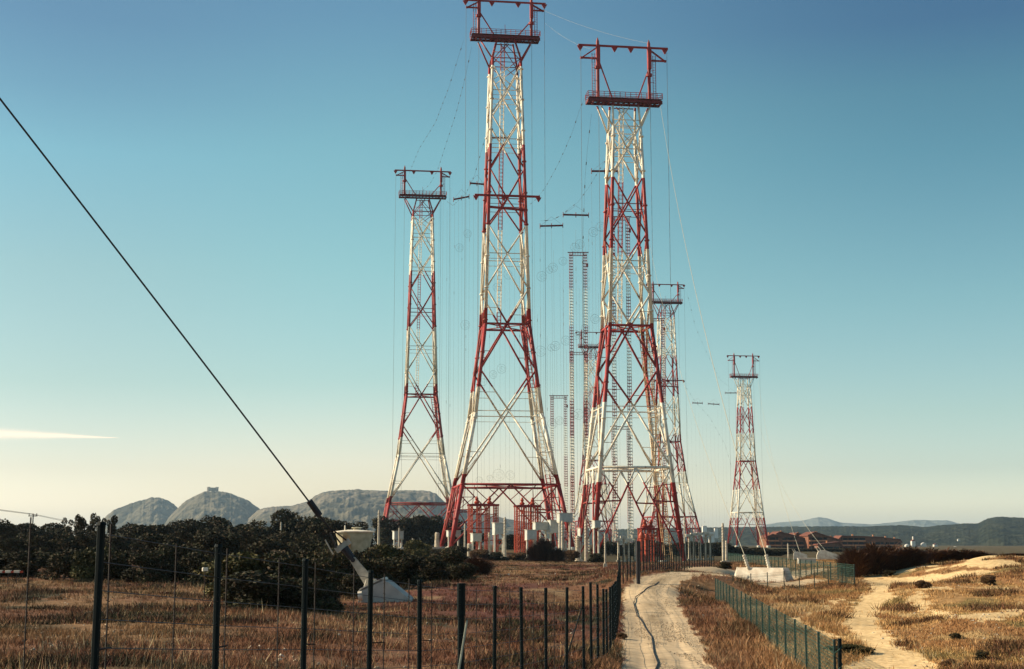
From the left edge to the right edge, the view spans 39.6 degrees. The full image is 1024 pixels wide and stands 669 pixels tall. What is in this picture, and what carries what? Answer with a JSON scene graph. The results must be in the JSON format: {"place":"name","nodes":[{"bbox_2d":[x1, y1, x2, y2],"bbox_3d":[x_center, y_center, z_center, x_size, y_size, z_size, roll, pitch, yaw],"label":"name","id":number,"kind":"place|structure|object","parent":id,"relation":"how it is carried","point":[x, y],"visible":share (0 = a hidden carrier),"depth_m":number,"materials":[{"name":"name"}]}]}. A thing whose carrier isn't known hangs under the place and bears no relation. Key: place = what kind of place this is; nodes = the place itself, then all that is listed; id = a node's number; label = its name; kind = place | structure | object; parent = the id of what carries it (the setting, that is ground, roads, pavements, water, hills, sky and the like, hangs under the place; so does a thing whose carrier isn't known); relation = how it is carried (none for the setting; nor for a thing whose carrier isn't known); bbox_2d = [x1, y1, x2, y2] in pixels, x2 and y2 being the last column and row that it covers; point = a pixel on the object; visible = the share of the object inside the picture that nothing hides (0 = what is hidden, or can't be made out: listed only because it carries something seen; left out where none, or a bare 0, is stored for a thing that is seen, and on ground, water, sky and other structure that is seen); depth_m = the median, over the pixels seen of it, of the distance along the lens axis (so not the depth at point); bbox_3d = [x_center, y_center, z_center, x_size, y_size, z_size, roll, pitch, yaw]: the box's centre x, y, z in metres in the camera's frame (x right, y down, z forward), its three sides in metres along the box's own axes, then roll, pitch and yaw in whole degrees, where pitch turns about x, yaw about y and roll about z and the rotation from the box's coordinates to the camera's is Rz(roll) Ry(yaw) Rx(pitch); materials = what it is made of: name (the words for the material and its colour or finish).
{"place":"outdoors","nodes":[
{"label":"outdoors","id":0,"kind":"place"},
{"bbox_2d":[95,497,176,535],"bbox_3d":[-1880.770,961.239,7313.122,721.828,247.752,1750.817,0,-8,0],"label":"hill","id":1,"kind":"structure","parent":0,"point":[153,511],"depth_m":7022.79,"materials":[{"name":"grey stone"}]},
{"bbox_2d":[164,491,259,527],"bbox_3d":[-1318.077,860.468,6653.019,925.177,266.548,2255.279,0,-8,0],"label":"hill","id":2,"kind":"structure","parent":0,"point":[234,510],"depth_m":6449.95,"materials":[{"name":"grey stone"}]},
{"bbox_2d":[246,489,573,543],"bbox_3d":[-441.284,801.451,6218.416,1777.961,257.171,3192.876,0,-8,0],"label":"mountain","id":3,"kind":"structure","parent":0,"point":[351,506],"depth_m":5817.94,"materials":[{"name":"grey stone"}]},
{"bbox_2d":[0,544,1023,668],"bbox_3d":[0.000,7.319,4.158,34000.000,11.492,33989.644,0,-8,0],"label":"ground","id":4,"kind":"structure","parent":0,"point":[998,550],"depth_m":69.16,"materials":[{"name":"brown plant"}]},
{"bbox_2d":[0,518,19,538],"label":"pine tree","id":5,"kind":"object","parent":4,"relation":"on","point":[10,528],"visible":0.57,"depth_m":231.73,"materials":[{"name":"green plant"}]},
{"bbox_2d":[2,550,57,577],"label":"bush","id":6,"kind":"object","parent":4,"relation":"on","point":[36,563],"visible":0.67,"depth_m":107.55,"materials":[{"name":"green plant"}]},
{"bbox_2d":[16,523,54,549],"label":"pine tree","id":7,"kind":"object","parent":4,"relation":"on","point":[24,532],"visible":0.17,"depth_m":246.11,"materials":[{"name":"green plant"}]},
{"bbox_2d":[25,532,65,553],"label":"pine tree","id":8,"kind":"object","parent":4,"relation":"on","point":[36,538],"visible":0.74,"depth_m":153.62,"materials":[{"name":"green plant"}]},
{"bbox_2d":[35,548,82,579],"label":"bush","id":9,"kind":"object","parent":4,"relation":"on","point":[61,563],"visible":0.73,"depth_m":103.00,"materials":[{"name":"green plant"}]},
{"bbox_2d":[53,529,93,553],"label":"pine tree","id":10,"kind":"object","parent":4,"relation":"on","point":[68,541],"visible":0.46,"depth_m":175.11,"materials":[{"name":"green plant"}]},
{"bbox_2d":[74,513,99,533],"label":"pine tree","id":11,"kind":"object","parent":4,"relation":"on","point":[83,525],"visible":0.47,"depth_m":187.55,"materials":[{"name":"green plant"}]},
{"bbox_2d":[68,546,116,579],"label":"shrub","id":12,"kind":"object","parent":4,"relation":"on","point":[85,559],"visible":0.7,"depth_m":101.71,"materials":[{"name":"green plant"}]},
{"bbox_2d":[74,530,117,551],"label":"pine tree","id":13,"kind":"object","parent":4,"relation":"on","point":[90,538],"visible":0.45,"depth_m":159.41,"materials":[{"name":"green plant"}]},
{"bbox_2d":[92,550,134,580],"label":"shrub","id":14,"kind":"object","parent":4,"relation":"on","point":[118,557],"visible":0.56,"depth_m":101.66,"materials":[{"name":"green plant"}]},
{"bbox_2d":[105,534,140,551],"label":"pine tree","id":15,"kind":"object","parent":4,"relation":"on","point":[120,543],"visible":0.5,"depth_m":181.83,"materials":[{"name":"green plant"}]},
{"bbox_2d":[120,550,173,583],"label":"shrub","id":16,"kind":"object","parent":4,"relation":"on","point":[147,560],"visible":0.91,"depth_m":98.04,"materials":[{"name":"green plant"}]},
{"bbox_2d":[124,524,173,549],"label":"pine tree","id":17,"kind":"object","parent":4,"relation":"on","point":[136,532],"visible":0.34,"depth_m":235.77,"materials":[{"name":"green plant"}]},
{"bbox_2d":[137,532,185,558],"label":"pine tree","id":18,"kind":"object","parent":4,"relation":"on","point":[159,538],"visible":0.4,"depth_m":148.12,"materials":[{"name":"green plant"}]},
{"bbox_2d":[153,542,202,581],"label":"shrub","id":19,"kind":"object","parent":4,"relation":"on","point":[168,554],"visible":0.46,"depth_m":103.22,"materials":[{"name":"green plant"}]},
{"bbox_2d":[168,518,206,554],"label":"pine tree","id":20,"kind":"object","parent":4,"relation":"on","point":[186,526],"visible":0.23,"depth_m":250.36,"materials":[{"name":"green plant"}]},
{"bbox_2d":[177,551,214,585],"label":"shrub","id":21,"kind":"object","parent":4,"relation":"on","point":[195,559],"visible":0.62,"depth_m":98.15,"materials":[{"name":"green plant"}]},
{"bbox_2d":[192,515,232,532],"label":"pine tree","id":22,"kind":"object","parent":4,"relation":"on","point":[210,522],"visible":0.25,"depth_m":287.85,"materials":[{"name":"green plant"}]},
{"bbox_2d":[189,531,245,561],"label":"pine tree","id":23,"kind":"object","parent":4,"relation":"on","point":[208,540],"visible":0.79,"depth_m":154.53,"materials":[{"name":"green plant"}]},
{"bbox_2d":[212,523,247,535],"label":"pine tree","id":24,"kind":"object","parent":4,"relation":"on","point":[236,528],"visible":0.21,"depth_m":264.30,"materials":[{"name":"green plant"}]},
{"bbox_2d":[193,551,268,599],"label":"shrub","id":25,"kind":"object","parent":4,"relation":"on","point":[238,564],"visible":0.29,"depth_m":73.78,"materials":[{"name":"green plant"}]},
{"bbox_2d":[235,530,259,552],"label":"pine tree","id":26,"kind":"object","parent":4,"relation":"on","point":[251,536],"visible":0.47,"depth_m":176.75,"materials":[{"name":"green plant"}]},
{"bbox_2d":[210,570,298,610],"bbox_3d":[-11.918,11.824,65.386,4.460,2.026,4.390,-5,-10,32],"label":"shrub","id":27,"kind":"object","parent":4,"relation":"on","point":[257,592],"visible":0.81,"depth_m":64.22,"materials":[{"name":"green plant"}]},
{"bbox_2d":[240,519,273,545],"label":"pine tree","id":28,"kind":"object","parent":4,"relation":"on","point":[260,529],"visible":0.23,"depth_m":241.63,"materials":[{"name":"green plant"}]},
{"bbox_2d":[245,534,291,557],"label":"pine tree","id":29,"kind":"object","parent":4,"relation":"on","point":[265,544],"visible":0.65,"depth_m":160.08,"materials":[{"name":"green plant"}]},
{"bbox_2d":[223,550,329,604],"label":"shrub","id":30,"kind":"object","parent":4,"relation":"on","point":[272,555],"visible":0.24,"depth_m":73.60,"materials":[{"name":"green plant"}]},
{"bbox_2d":[264,508,303,557],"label":"pine tree","id":31,"kind":"object","parent":4,"relation":"on","point":[288,520],"visible":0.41,"depth_m":278.06,"materials":[{"name":"green plant"}]},
{"bbox_2d":[22,517,554,668],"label":"barbed fence","id":32,"kind":"object","parent":4,"relation":"on","point":[173,621],"visible":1,"depth_m":17.13,"materials":[{"name":"black metal"}]},
{"bbox_2d":[271,530,310,556],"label":"pine tree","id":33,"kind":"object","parent":4,"relation":"on","point":[284,538],"visible":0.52,"depth_m":184.24,"materials":[{"name":"green plant"}]},
{"bbox_2d":[265,554,342,599],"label":"shrub","id":34,"kind":"object","parent":4,"relation":"on","point":[329,565],"visible":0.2,"depth_m":74.49,"materials":[{"name":"green plant"}]},
{"bbox_2d":[272,578,346,612],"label":"shrub","id":35,"kind":"object","parent":4,"relation":"on","point":[325,602],"visible":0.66,"depth_m":65.08,"materials":[{"name":"green plant"}]},
{"bbox_2d":[288,515,330,544],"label":"pine tree","id":36,"kind":"object","parent":4,"relation":"on","point":[302,525],"visible":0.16,"depth_m":255.24,"materials":[{"name":"green plant"}]},
{"bbox_2d":[297,543,333,557],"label":"shrub","id":37,"kind":"object","parent":4,"relation":"on","point":[312,550],"visible":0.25,"depth_m":116.21,"materials":[{"name":"green plant"}]},
{"bbox_2d":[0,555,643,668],"bbox_3d":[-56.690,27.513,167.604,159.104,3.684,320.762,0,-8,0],"label":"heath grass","id":38,"kind":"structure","parent":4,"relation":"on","point":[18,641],"depth_m":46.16,"materials":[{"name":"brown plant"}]},
{"bbox_2d":[305,519,352,547],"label":"pine tree","id":39,"kind":"object","parent":4,"relation":"on","point":[317,529],"visible":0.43,"depth_m":232.25,"materials":[{"name":"green plant"}]},
{"bbox_2d":[318,549,352,586],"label":"shrub","id":40,"kind":"object","parent":4,"relation":"on","point":[334,578],"visible":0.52,"depth_m":97.91,"materials":[{"name":"green plant"}]},
{"bbox_2d":[90,522,584,668],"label":"wire fence","id":41,"kind":"object","parent":4,"relation":"on","point":[216,625],"visible":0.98,"depth_m":18.75,"materials":[{"name":"metal"}]},
{"bbox_2d":[336,573,363,595],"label":"shrub","id":42,"kind":"object","parent":4,"relation":"on","point":[347,580],"visible":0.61,"depth_m":90.13,"materials":[{"name":"green plant"}]},
{"bbox_2d":[336,525,374,558],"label":"round tank","id":43,"kind":"object","parent":4,"relation":"on","point":[359,538],"visible":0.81,"depth_m":186.14,"materials":[{"name":"white metal"}]},
{"bbox_2d":[347,556,398,586],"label":"shrub","id":44,"kind":"object","parent":4,"relation":"on","point":[376,566],"visible":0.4,"depth_m":98.20,"materials":[{"name":"green plant"}]},
{"bbox_2d":[350,557,413,602],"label":"cable anchor","id":45,"kind":"object","parent":4,"relation":"on","point":[394,590],"visible":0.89,"depth_m":83.72,"materials":[{"name":"concrete"}]},
{"bbox_2d":[325,530,354,559],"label":"cable tensioner","id":46,"kind":"object","parent":45,"relation":"attached to","point":[344,549],"visible":1,"depth_m":85.54,"materials":[{"name":"metal"}]},
{"bbox_2d":[0,98,331,530],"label":"heavy guy cable","id":47,"kind":"object","parent":46,"relation":"attached to","point":[314,508],"visible":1,"depth_m":79.76,"materials":[{"name":"metal"}]},
{"bbox_2d":[370,516,397,545],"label":"pine tree","id":48,"kind":"object","parent":4,"relation":"on","point":[386,529],"visible":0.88,"depth_m":463.33,"materials":[{"name":"green plant"}]},
{"bbox_2d":[365,543,409,559],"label":"shrub","id":49,"kind":"object","parent":4,"relation":"on","point":[386,550],"visible":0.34,"depth_m":122.42,"materials":[{"name":"green plant"}]},
{"bbox_2d":[379,554,427,585],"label":"shrub","id":50,"kind":"object","parent":4,"relation":"on","point":[404,569],"visible":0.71,"depth_m":102.92,"materials":[{"name":"green plant"}]},
{"bbox_2d":[392,515,423,548],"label":"pine tree","id":51,"kind":"object","parent":4,"relation":"on","point":[409,528],"visible":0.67,"depth_m":463.17,"materials":[{"name":"green plant"}]},
{"bbox_2d":[403,539,435,561],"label":"shrub","id":52,"kind":"object","parent":4,"relation":"on","point":[417,547],"visible":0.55,"depth_m":236.54,"materials":[{"name":"green plant"}]},
{"bbox_2d":[382,166,458,526],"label":"lattice pylon","id":53,"kind":"object","parent":4,"relation":"on","point":[441,448],"visible":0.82,"depth_m":616.72,"materials":[{"name":"metal"}]},
{"bbox_2d":[409,47,525,522],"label":"antenna curtain","id":54,"kind":"object","parent":53,"relation":"hanging from","point":[461,197],"visible":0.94,"depth_m":524.34,"materials":[{"name":"grey metal"}]},
{"bbox_2d":[411,514,443,546],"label":"pine tree","id":55,"kind":"object","parent":4,"relation":"on","point":[429,529],"visible":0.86,"depth_m":462.39,"materials":[{"name":"green plant"}]},
{"bbox_2d":[417,554,455,580],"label":"shrub","id":56,"kind":"object","parent":4,"relation":"on","point":[434,570],"visible":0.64,"depth_m":117.42,"materials":[{"name":"green plant"}]},
{"bbox_2d":[439,547,467,576],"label":"shrub","id":57,"kind":"object","parent":4,"relation":"on","point":[449,556],"visible":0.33,"depth_m":127.72,"materials":[{"name":"green plant"}]},
{"bbox_2d":[446,562,478,580],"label":"shrub","id":58,"kind":"object","parent":4,"relation":"on","point":[462,571],"visible":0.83,"depth_m":115.95,"materials":[{"name":"green plant"}]},
{"bbox_2d":[464,554,497,574],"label":"shrub","id":59,"kind":"object","parent":4,"relation":"on","point":[484,566],"visible":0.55,"depth_m":137.23,"materials":[{"name":"green plant"}]},
{"bbox_2d":[467,496,498,551],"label":"red gantry","id":60,"kind":"object","parent":4,"relation":"on","point":[478,528],"visible":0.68,"depth_m":369.66,"materials":[{"name":"metal"}]},
{"bbox_2d":[440,0,574,549],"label":"lattice pylon","id":61,"kind":"object","parent":4,"relation":"on","point":[525,325],"visible":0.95,"depth_m":419.08,"materials":[{"name":"metal"}]},
{"bbox_2d":[530,100,623,528],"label":"antenna curtain","id":62,"kind":"object","parent":61,"relation":"hanging from","point":[563,214],"visible":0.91,"depth_m":488.73,"materials":[{"name":"grey metal"}]},
{"bbox_2d":[0,557,1023,668],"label":"tall stalks","id":63,"kind":"object","parent":4,"relation":"on","point":[153,642],"visible":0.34,"depth_m":44.73,"materials":[{"name":"brown plant"}]},
{"bbox_2d":[5,576,1021,667],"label":"scattered stones","id":64,"kind":"object","parent":4,"relation":"on","point":[528,626],"visible":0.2,"depth_m":47.12,"materials":[{"name":"grey stone"}]},
{"bbox_2d":[513,497,540,553],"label":"red gantry","id":65,"kind":"object","parent":4,"relation":"on","point":[531,505],"visible":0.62,"depth_m":373.68,"materials":[{"name":"metal"}]},
{"bbox_2d":[529,536,557,561],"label":"shrub","id":66,"kind":"object","parent":4,"relation":"on","point":[543,544],"visible":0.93,"depth_m":285.16,"materials":[{"name":"green plant"}]},
{"bbox_2d":[549,395,567,549],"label":"twin mast","id":67,"kind":"object","parent":4,"relation":"on","point":[565,416],"visible":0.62,"depth_m":800.47,"materials":[{"name":"metal"}]},
{"bbox_2d":[557,513,572,549],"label":"switch cabinet","id":68,"kind":"object","parent":4,"relation":"on","point":[566,517],"visible":0.77,"depth_m":336.43,"materials":[{"name":"white metal"}]},
{"bbox_2d":[568,252,588,552],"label":"twin mast","id":69,"kind":"object","parent":4,"relation":"on","point":[571,380],"visible":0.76,"depth_m":644.97,"materials":[{"name":"metal"}]},
{"bbox_2d":[570,352,588,547],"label":"twin mast","id":70,"kind":"object","parent":4,"relation":"on","point":[573,421],"visible":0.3,"depth_m":862.40,"materials":[{"name":"metal"}]},
{"bbox_2d":[567,330,621,544],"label":"lattice pylon","id":71,"kind":"object","parent":4,"relation":"on","point":[595,347],"visible":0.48,"depth_m":1096.46,"materials":[{"name":"metal"}]},
{"bbox_2d":[589,553,620,661],"bbox_3d":[4.944,12.521,68.150,0.508,3.621,60.074,-1,-8,5],"label":"wire fence","id":72,"kind":"object","parent":4,"relation":"on","point":[614,594],"visible":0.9,"depth_m":45.69,"materials":[{"name":"green"}]},
{"bbox_2d":[610,426,631,542],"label":"twin mast","id":73,"kind":"object","parent":4,"relation":"on","point":[629,528],"visible":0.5,"depth_m":756.84,"materials":[{"name":"metal"}]},
{"bbox_2d":[612,216,633,542],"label":"twin mast","id":74,"kind":"object","parent":4,"relation":"on","point":[629,389],"visible":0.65,"depth_m":593.16,"materials":[{"name":"metal"}]},
{"bbox_2d":[577,37,685,561],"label":"lattice pylon","id":75,"kind":"object","parent":4,"relation":"on","point":[610,99],"visible":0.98,"depth_m":377.94,"materials":[{"name":"metal"}]},
{"bbox_2d":[637,519,658,561],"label":"red gantry","id":76,"kind":"object","parent":4,"relation":"on","point":[644,527],"visible":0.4,"depth_m":346.93,"materials":[{"name":"metal"}]},
{"bbox_2d":[651,318,667,543],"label":"twin mast","id":77,"kind":"object","parent":4,"relation":"on","point":[663,386],"visible":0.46,"depth_m":804.09,"materials":[{"name":"metal"}]},
{"bbox_2d":[622,540,713,583],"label":"wire fence","id":78,"kind":"object","parent":4,"relation":"on","point":[638,557],"visible":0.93,"depth_m":117.85,"materials":[{"name":"green"}]},
{"bbox_2d":[637,282,703,544],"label":"lattice pylon","id":79,"kind":"object","parent":4,"relation":"on","point":[673,377],"visible":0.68,"depth_m":889.12,"materials":[{"name":"metal"}]},
{"bbox_2d":[586,558,905,668],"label":"verge grass","id":80,"kind":"structure","parent":4,"relation":"on","point":[762,645],"depth_m":64.18,"materials":[{"name":"brown plant"}]},
{"bbox_2d":[727,353,770,547],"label":"lattice pylon","id":81,"kind":"object","parent":4,"relation":"on","point":[743,396],"visible":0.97,"depth_m":1039.65,"materials":[{"name":"metal"}]},
{"bbox_2d":[734,554,793,581],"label":"anchor block","id":82,"kind":"structure","parent":4,"relation":"on","point":[747,570],"depth_m":137.24,"materials":[{"name":"white concrete"}]},
{"bbox_2d":[759,532,783,547],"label":"apartment block","id":83,"kind":"structure","parent":4,"relation":"on","point":[774,540],"depth_m":1079.11,"materials":[{"name":"brick"}]},
{"bbox_2d":[715,579,835,668],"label":"wire fence","id":84,"kind":"object","parent":4,"relation":"on","point":[819,649],"visible":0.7,"depth_m":47.36,"materials":[{"name":"green"}]},
{"bbox_2d":[715,565,853,598],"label":"wire fence","id":85,"kind":"object","parent":4,"relation":"on","point":[772,579],"visible":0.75,"depth_m":106.26,"materials":[{"name":"green"}]},
{"bbox_2d":[770,531,804,548],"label":"apartment block","id":86,"kind":"structure","parent":4,"relation":"on","point":[789,539],"depth_m":1099.41,"materials":[{"name":"brick"}]},
{"bbox_2d":[728,553,854,583],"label":"wire fence","id":87,"kind":"object","parent":4,"relation":"on","point":[800,566],"visible":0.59,"depth_m":145.80,"materials":[{"name":"green"}]},
{"bbox_2d":[799,531,842,548],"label":"apartment block","id":88,"kind":"structure","parent":4,"relation":"on","point":[810,540],"depth_m":1089.47,"materials":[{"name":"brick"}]},
{"bbox_2d":[648,551,1023,668],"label":"dune scrub","id":89,"kind":"object","parent":4,"relation":"on","point":[1008,645],"visible":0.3,"depth_m":69.86,"materials":[{"name":"brown plant"}]},
{"bbox_2d":[823,644,874,655],"bbox_3d":[11.477,10.736,48.371,1.602,0.403,1.757,8,-12,-43],"label":"shrub","id":90,"kind":"object","parent":4,"relation":"on","point":[846,648],"visible":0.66,"depth_m":48.08,"materials":[{"name":"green plant"}]},
{"bbox_2d":[828,545,877,576],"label":"shrub","id":91,"kind":"object","parent":4,"relation":"on","point":[852,558],"visible":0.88,"depth_m":125.43,"materials":[{"name":"brown plant"}]},
{"bbox_2d":[834,534,886,547],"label":"apartment block","id":92,"kind":"structure","parent":4,"relation":"on","point":[852,541],"depth_m":1168.68,"materials":[{"name":"brick"}]},
{"bbox_2d":[849,542,897,574],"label":"shrub","id":93,"kind":"object","parent":4,"relation":"on","point":[882,558],"visible":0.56,"depth_m":127.09,"materials":[{"name":"brown plant"}]},
{"bbox_2d":[880,543,918,570],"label":"shrub","id":94,"kind":"object","parent":4,"relation":"on","point":[902,558],"visible":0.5,"depth_m":129.03,"materials":[{"name":"brown plant"}]},
{"bbox_2d":[796,555,1023,668],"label":"dune grass","id":95,"kind":"structure","parent":4,"relation":"on","point":[953,640],"depth_m":58.19,"materials":[{"name":"brown plant"}]},
{"bbox_2d":[894,546,934,566],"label":"shrub","id":96,"kind":"object","parent":4,"relation":"on","point":[921,557],"visible":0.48,"depth_m":130.21,"materials":[{"name":"brown plant"}]},
{"bbox_2d":[920,547,951,563],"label":"shrub","id":97,"kind":"object","parent":4,"relation":"on","point":[937,556],"visible":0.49,"depth_m":135.21,"materials":[{"name":"brown plant"}]},
{"bbox_2d":[0,0,1023,535],"label":"sky","id":98,"kind":"structure","parent":0,"point":[848,175],"materials":[{"name":"blue"}]},
{"bbox_2d":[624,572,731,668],"bbox_3d":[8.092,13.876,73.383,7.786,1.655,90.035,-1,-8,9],"label":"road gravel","id":99,"kind":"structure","parent":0,"point":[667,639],"depth_m":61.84,"materials":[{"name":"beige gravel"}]},
{"bbox_2d":[619,566,833,668],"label":"dirt road","id":100,"kind":"structure","parent":0,"point":[639,652],"depth_m":66.86,"materials":[{"name":"beige soil"}]},
{"bbox_2d":[500,517,1023,545],"bbox_3d":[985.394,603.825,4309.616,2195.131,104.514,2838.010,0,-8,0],"label":"hills","id":101,"kind":"structure","parent":0,"point":[1001,531],"depth_m":3843.92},
{"bbox_2d":[755,517,959,526],"bbox_3d":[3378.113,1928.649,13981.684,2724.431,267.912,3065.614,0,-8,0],"label":"mountains","id":102,"kind":"structure","parent":0,"point":[818,521],"depth_m":13781.94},
{"bbox_2d":[787,555,1023,668],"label":"sand path","id":103,"kind":"structure","parent":0,"point":[882,657],"depth_m":68.56,"materials":[{"name":"beige sand"}]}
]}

